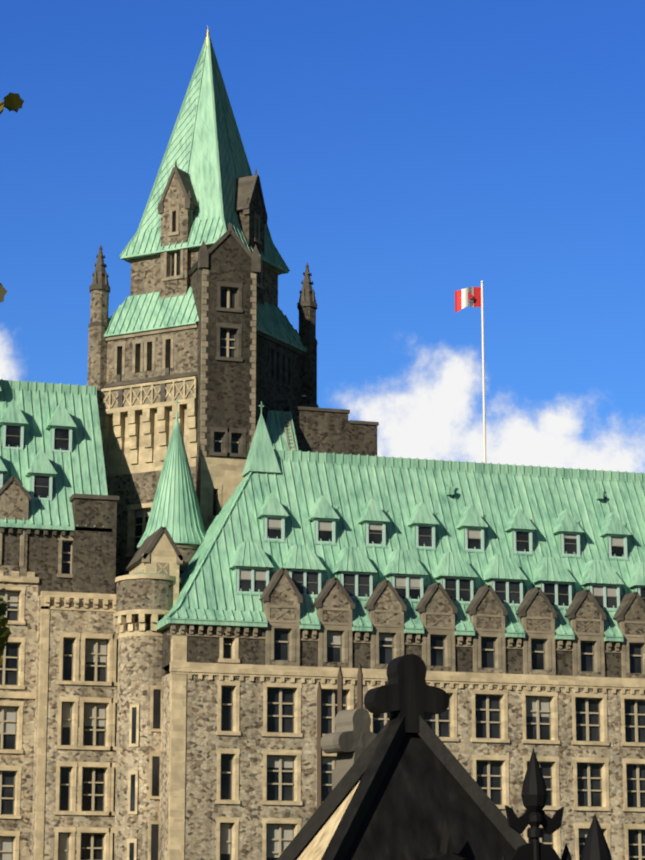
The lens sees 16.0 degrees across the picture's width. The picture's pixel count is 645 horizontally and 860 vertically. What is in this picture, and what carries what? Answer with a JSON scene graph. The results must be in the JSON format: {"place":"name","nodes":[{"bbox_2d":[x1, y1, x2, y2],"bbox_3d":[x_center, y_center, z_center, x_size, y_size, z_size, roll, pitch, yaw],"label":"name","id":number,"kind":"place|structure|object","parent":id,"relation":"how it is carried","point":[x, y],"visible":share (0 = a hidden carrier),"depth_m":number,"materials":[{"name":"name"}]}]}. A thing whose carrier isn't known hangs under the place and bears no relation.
{"place":"outdoors","nodes":[
{"label":"outdoors","id":0,"kind":"place"},
{"bbox_2d":[187,223,260,530],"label":"stair turret","id":1,"kind":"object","parent":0,"point":[224,270],"depth_m":168.75,"materials":[{"name":"stone"}]},
{"bbox_2d":[0,0,644,472],"label":"sky","id":2,"kind":"structure","parent":0,"point":[413,154],"materials":[{"name":"blue"}]},
{"label":"ground","id":3,"kind":"structure","parent":0,"visible":0},
{"bbox_2d":[0,92,23,664],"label":"tree","id":4,"kind":"object","parent":3,"relation":"on","point":[13,101],"visible":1,"depth_m":13.46,"materials":[{"name":"green plant"}]},
{"bbox_2d":[0,523,111,859],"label":"wing","id":5,"kind":"structure","parent":3,"relation":"on","point":[49,557],"depth_m":159.55,"materials":[{"name":"beige stone"}]},
{"bbox_2d":[0,476,31,576],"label":"stone dormers","id":6,"kind":"object","parent":5,"relation":"on","point":[15,497],"visible":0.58,"depth_m":161.35,"materials":[{"name":"brown stone"}]},
{"bbox_2d":[0,379,107,527],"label":"wing roof","id":7,"kind":"structure","parent":5,"relation":"on","point":[51,455],"depth_m":166.74,"materials":[{"name":"green metal"}]},
{"bbox_2d":[31,591,137,859],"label":"facade","id":8,"kind":"structure","parent":3,"relation":"on","point":[74,777],"depth_m":157.66,"materials":[{"name":"beige stone"}]},
{"bbox_2d":[69,493,119,593],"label":"chimney","id":9,"kind":"object","parent":8,"relation":"on","point":[94,561],"visible":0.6,"depth_m":162.29,"materials":[{"name":"stone"}]},
{"bbox_2d":[113,527,199,859],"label":"turrets","id":10,"kind":"object","parent":3,"relation":"on","point":[148,588],"visible":0.77,"depth_m":152.97,"materials":[{"name":"beige stone"}]},
{"bbox_2d":[137,396,205,548],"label":"conical roof","id":11,"kind":"structure","parent":10,"relation":"on","point":[175,511],"depth_m":162.81,"materials":[{"name":"green metal"}]},
{"bbox_2d":[100,322,303,593],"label":"tower shaft","id":12,"kind":"object","parent":3,"relation":"on","point":[152,375],"visible":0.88,"depth_m":170.92,"materials":[{"name":"beige stone"}]},
{"bbox_2d":[87,245,318,473],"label":"pinnacles","id":13,"kind":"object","parent":12,"relation":"attached to","point":[99,290],"depth_m":175.20,"materials":[{"name":"stone"}]},
{"bbox_2d":[129,161,279,307],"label":"tower upper stage","id":14,"kind":"object","parent":12,"relation":"on","point":[166,274],"visible":0.46,"depth_m":175.39,"materials":[{"name":"stone"}]},
{"bbox_2d":[104,28,306,351],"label":"tower roofs","id":15,"kind":"structure","parent":12,"relation":"on","point":[205,150],"depth_m":176.88,"materials":[{"name":"green metal"}]},
{"bbox_2d":[266,406,378,455],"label":"ridge block","id":16,"kind":"structure","parent":12,"relation":"attached to","point":[312,429],"depth_m":173.18,"materials":[{"name":"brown stone"}]},
{"bbox_2d":[321,708,376,789],"bbox_3d":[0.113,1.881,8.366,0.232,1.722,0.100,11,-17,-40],"label":"stone cross finial","id":17,"kind":"object","parent":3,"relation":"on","point":[350,739],"visible":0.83,"depth_m":8.49,"materials":[{"name":"stone"}]},
{"bbox_2d":[147,480,644,859],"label":"facade","id":18,"kind":"structure","parent":3,"relation":"on","point":[238,772],"depth_m":152.97,"materials":[{"name":"beige stone"}]},
{"bbox_2d":[145,401,644,635],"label":"wing roof","id":19,"kind":"structure","parent":18,"relation":"on","point":[346,486],"depth_m":162.60,"materials":[{"name":"green metal"}]},
{"bbox_2d":[229,488,644,678],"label":"dormer windows","id":20,"kind":"structure","parent":19,"relation":"on","point":[333,604],"depth_m":157.81,"materials":[{"name":"green metal"}]},
{"bbox_2d":[455,281,485,462],"bbox_3d":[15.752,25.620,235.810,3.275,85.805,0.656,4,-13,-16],"label":"flagpole","id":21,"kind":"object","parent":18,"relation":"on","point":[470,297],"visible":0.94,"depth_m":244.43,"materials":[{"name":"white metal"}]},
{"bbox_2d":[277,654,526,859],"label":"gable","id":22,"kind":"structure","parent":3,"relation":"on","point":[407,787],"depth_m":6.82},
{"bbox_2d":[317,663,611,859],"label":"fence finials","id":23,"kind":"object","parent":3,"relation":"on","point":[534,795],"visible":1,"depth_m":6.26,"materials":[{"name":"brown metal"}]}
]}

